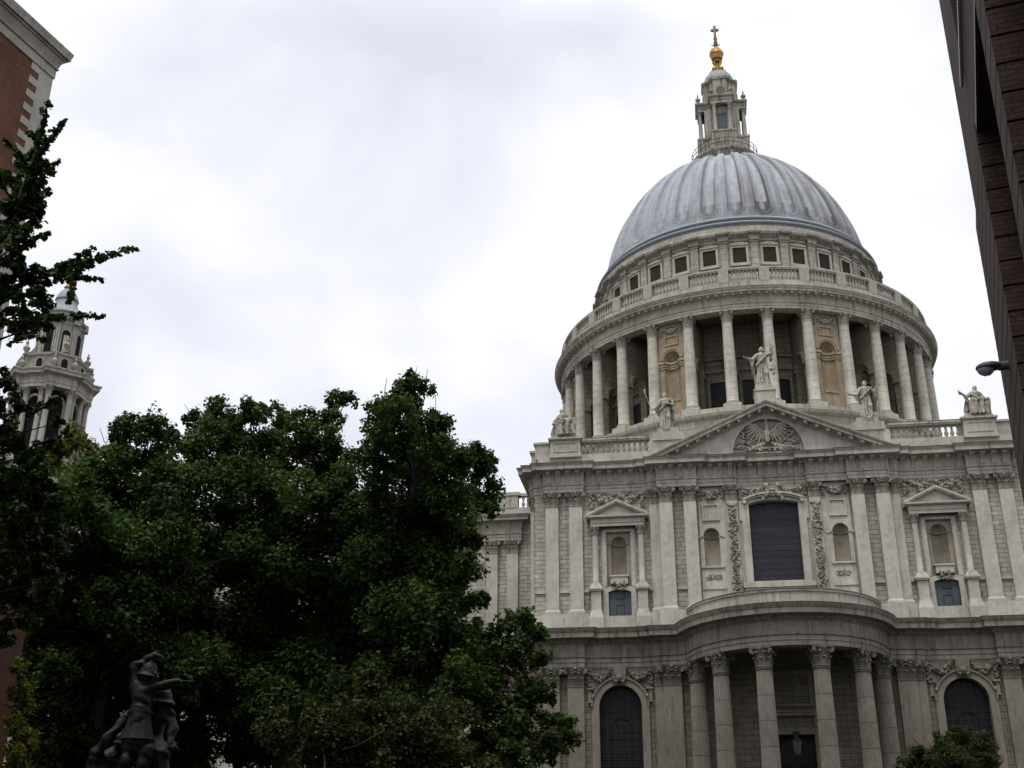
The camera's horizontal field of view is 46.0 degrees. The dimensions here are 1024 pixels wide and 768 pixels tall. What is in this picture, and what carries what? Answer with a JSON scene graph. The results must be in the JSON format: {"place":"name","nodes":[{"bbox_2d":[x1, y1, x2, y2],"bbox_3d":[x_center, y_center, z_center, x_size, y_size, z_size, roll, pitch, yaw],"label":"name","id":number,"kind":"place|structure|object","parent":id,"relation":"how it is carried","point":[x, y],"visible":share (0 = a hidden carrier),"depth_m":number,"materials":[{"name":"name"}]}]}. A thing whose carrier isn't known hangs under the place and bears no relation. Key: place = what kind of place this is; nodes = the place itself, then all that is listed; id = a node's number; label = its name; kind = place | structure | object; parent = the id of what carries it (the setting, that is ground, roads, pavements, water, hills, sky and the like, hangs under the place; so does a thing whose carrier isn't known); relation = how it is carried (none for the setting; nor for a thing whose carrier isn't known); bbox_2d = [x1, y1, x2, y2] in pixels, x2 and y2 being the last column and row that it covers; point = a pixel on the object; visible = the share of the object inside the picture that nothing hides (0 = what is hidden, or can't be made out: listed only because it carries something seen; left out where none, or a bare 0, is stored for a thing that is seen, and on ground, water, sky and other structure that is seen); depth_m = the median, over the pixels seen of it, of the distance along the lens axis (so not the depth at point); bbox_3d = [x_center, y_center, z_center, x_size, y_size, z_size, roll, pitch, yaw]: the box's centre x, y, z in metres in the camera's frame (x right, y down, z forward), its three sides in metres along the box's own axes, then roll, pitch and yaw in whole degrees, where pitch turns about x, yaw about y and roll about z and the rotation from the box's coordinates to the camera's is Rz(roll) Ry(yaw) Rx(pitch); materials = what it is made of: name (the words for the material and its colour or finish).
{"place":"outdoors","nodes":[
{"label":"outdoors","id":0,"kind":"place"},
{"bbox_2d":[0,454,57,767],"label":"brick building","id":1,"kind":"structure","parent":0,"point":[7,678],"depth_m":40.81,"materials":[{"name":"brick"}]},
{"bbox_2d":[0,0,1008,522],"label":"sky","id":2,"kind":"structure","parent":0,"point":[315,197],"materials":[{"name":"white"}]},
{"bbox_3d":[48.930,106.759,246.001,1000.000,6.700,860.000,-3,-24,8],"label":"ground","id":3,"kind":"structure","parent":0,"visible":0},
{"bbox_2d":[0,656,41,767],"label":"shrub","id":4,"kind":"object","parent":3,"relation":"on","point":[15,755],"visible":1,"depth_m":36.28,"materials":[{"name":"green plant"}]},
{"bbox_2d":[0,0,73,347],"bbox_3d":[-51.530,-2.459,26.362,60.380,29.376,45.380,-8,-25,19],"label":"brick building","id":5,"kind":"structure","parent":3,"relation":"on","point":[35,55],"depth_m":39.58,"materials":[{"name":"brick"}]},
{"bbox_2d":[0,269,102,765],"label":"bell tower","id":6,"kind":"structure","parent":3,"relation":"on","point":[56,366],"depth_m":140.00,"materials":[{"name":"stone"}]},
{"bbox_2d":[0,99,139,649],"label":"ginkgo tree","id":7,"kind":"object","parent":3,"relation":"on","point":[23,482],"visible":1,"depth_m":14.05,"materials":[{"name":"green plant"}]},
{"bbox_2d":[39,418,106,577],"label":"tree","id":8,"kind":"object","parent":3,"relation":"on","point":[72,442],"visible":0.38,"depth_m":81.49,"materials":[{"name":"green plant"}]},
{"bbox_2d":[8,400,240,767],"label":"plane tree","id":9,"kind":"object","parent":3,"relation":"on","point":[132,583],"visible":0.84,"depth_m":57.30,"materials":[{"name":"green plant"}]},
{"bbox_2d":[86,652,191,767],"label":"memorial statue","id":10,"kind":"object","parent":3,"relation":"on","point":[143,721],"visible":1,"depth_m":18.59,"materials":[{"name":"brown metal"}]},
{"bbox_2d":[160,388,393,767],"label":"plane tree","id":11,"kind":"object","parent":3,"relation":"on","point":[282,651],"visible":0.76,"depth_m":61.83,"materials":[{"name":"green plant"}]},
{"bbox_2d":[249,663,501,767],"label":"tree","id":12,"kind":"object","parent":3,"relation":"on","point":[417,734],"visible":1,"depth_m":47.22,"materials":[{"name":"green plant"}]},
{"bbox_2d":[317,366,509,767],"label":"plane tree","id":13,"kind":"object","parent":3,"relation":"on","point":[414,535],"visible":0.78,"depth_m":58.92,"materials":[{"name":"green plant"}]},
{"bbox_2d":[427,605,585,767],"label":"plane tree","id":14,"kind":"object","parent":3,"relation":"on","point":[514,736],"visible":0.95,"depth_m":53.76,"materials":[{"name":"green plant"}]},
{"bbox_2d":[39,25,1023,767],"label":"cathedral","id":15,"kind":"structure","parent":3,"relation":"on","point":[711,559],"depth_m":104.61,"materials":[{"name":"stone"}]},
{"bbox_2d":[551,409,576,437],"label":"statue","id":16,"kind":"object","parent":15,"relation":"on","point":[560,423],"visible":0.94,"depth_m":110.20,"materials":[{"name":"stone"}]},
{"bbox_2d":[602,293,608,312],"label":"attic window","id":17,"kind":"structure","parent":15,"relation":"in","point":[606,298],"depth_m":150.60,"materials":[{"name":"stone"}]},
{"bbox_2d":[612,403,617,427],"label":"drum window","id":18,"kind":"structure","parent":15,"relation":"in","point":[615,406],"depth_m":141.61,"materials":[{"name":"stone"}]},
{"bbox_2d":[612,281,622,298],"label":"attic window","id":19,"kind":"structure","parent":15,"relation":"in","point":[617,289],"depth_m":147.61,"materials":[{"name":"stone"}]},
{"bbox_2d":[587,667,652,767],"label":"arched window","id":20,"kind":"structure","parent":15,"relation":"in","point":[622,722],"depth_m":99.73,"materials":[{"name":"stone"}]},
{"bbox_2d":[627,270,640,291],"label":"attic window","id":21,"kind":"structure","parent":15,"relation":"in","point":[634,278],"depth_m":144.83,"materials":[{"name":"stone"}]},
{"bbox_2d":[633,391,640,423],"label":"drum window","id":22,"kind":"structure","parent":15,"relation":"in","point":[636,398],"depth_m":138.20,"materials":[{"name":"glass"}]},
{"bbox_2d":[647,259,663,283],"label":"attic window","id":23,"kind":"structure","parent":15,"relation":"in","point":[655,269],"depth_m":142.41,"materials":[{"name":"stone"}]},
{"bbox_2d":[644,389,674,431],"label":"statue","id":24,"kind":"object","parent":15,"relation":"on","point":[664,406],"visible":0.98,"depth_m":109.52,"materials":[{"name":"stone"}]},
{"bbox_2d":[672,251,690,276],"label":"attic window","id":25,"kind":"structure","parent":15,"relation":"in","point":[681,264],"depth_m":140.44,"materials":[{"name":"stone"}]},
{"bbox_2d":[700,245,719,270],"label":"attic window","id":26,"kind":"structure","parent":15,"relation":"in","point":[708,254],"depth_m":139.08,"materials":[{"name":"stone"}]},
{"bbox_2d":[705,369,726,407],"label":"drum window","id":27,"kind":"structure","parent":15,"relation":"in","point":[716,385],"depth_m":132.32,"materials":[{"name":"glass"}]},
{"bbox_2d":[730,242,749,266],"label":"attic window","id":28,"kind":"structure","parent":15,"relation":"in","point":[739,254],"depth_m":138.30,"materials":[{"name":"stone"}]},
{"bbox_2d":[737,367,756,404],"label":"drum window","id":29,"kind":"structure","parent":15,"relation":"in","point":[746,380],"depth_m":131.58,"materials":[{"name":"glass"}]},
{"bbox_2d":[743,344,775,383],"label":"statue","id":30,"kind":"object","parent":15,"relation":"on","point":[762,376],"visible":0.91,"depth_m":109.61,"materials":[{"name":"stone"}]},
{"bbox_2d":[760,241,780,265],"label":"attic window","id":31,"kind":"structure","parent":15,"relation":"in","point":[769,252],"depth_m":138.09,"materials":[{"name":"stone"}]},
{"bbox_2d":[739,482,816,590],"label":"window","id":32,"kind":"structure","parent":15,"relation":"in","point":[773,551],"depth_m":103.83,"materials":[{"name":"stone"}]},
{"bbox_2d":[778,366,794,402],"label":"drum window","id":33,"kind":"structure","parent":15,"relation":"in","point":[784,373],"depth_m":131.35,"materials":[{"name":"glass"}]},
{"bbox_2d":[788,648,801,757],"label":"hanging lantern","id":34,"kind":"object","parent":15,"relation":"hanging from","point":[797,744],"visible":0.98,"depth_m":93.35,"materials":[{"name":"metal"}]},
{"bbox_2d":[789,243,808,266],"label":"attic window","id":35,"kind":"structure","parent":15,"relation":"in","point":[798,255],"depth_m":138.57,"materials":[{"name":"stone"}]},
{"bbox_2d":[816,248,832,269],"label":"attic window","id":36,"kind":"structure","parent":15,"relation":"in","point":[823,256],"depth_m":139.62,"materials":[{"name":"stone"}]},
{"bbox_2d":[838,255,852,281],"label":"attic window","id":37,"kind":"structure","parent":15,"relation":"in","point":[845,265],"depth_m":141.30,"materials":[{"name":"stone"}]},
{"bbox_2d":[857,264,866,286],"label":"attic window","id":38,"kind":"structure","parent":15,"relation":"in","point":[862,271],"depth_m":143.40,"materials":[{"name":"stone"}]},
{"bbox_2d":[847,381,880,420],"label":"statue","id":39,"kind":"object","parent":15,"relation":"on","point":[867,411],"visible":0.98,"depth_m":106.91,"materials":[{"name":"stone"}]},
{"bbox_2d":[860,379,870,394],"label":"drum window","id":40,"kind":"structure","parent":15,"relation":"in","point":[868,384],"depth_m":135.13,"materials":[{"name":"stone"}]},
{"bbox_2d":[928,659,1008,767],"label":"arched window","id":41,"kind":"structure","parent":15,"relation":"in","point":[961,702],"depth_m":96.17,"materials":[{"name":"stone"}]},
{"bbox_2d":[957,386,992,414],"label":"statue","id":42,"kind":"object","parent":15,"relation":"on","point":[978,403],"visible":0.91,"depth_m":105.08,"materials":[{"name":"stone"}]},
{"bbox_2d":[892,724,1004,767],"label":"tree","id":43,"kind":"object","parent":3,"relation":"on","point":[951,747],"visible":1,"depth_m":63.39,"materials":[{"name":"green plant"}]},
{"bbox_2d":[939,0,1023,502],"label":"building","id":44,"kind":"structure","parent":3,"relation":"on","point":[985,42],"depth_m":17.56,"materials":[{"name":"brick"}]},
{"bbox_2d":[976,361,1008,375],"bbox_3d":[7.341,-0.256,18.376,0.520,0.350,0.260,-8,-25,18],"label":"wall lamp","id":45,"kind":"object","parent":44,"relation":"attached to","point":[987,368],"visible":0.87,"depth_m":18.31,"materials":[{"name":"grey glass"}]}
]}

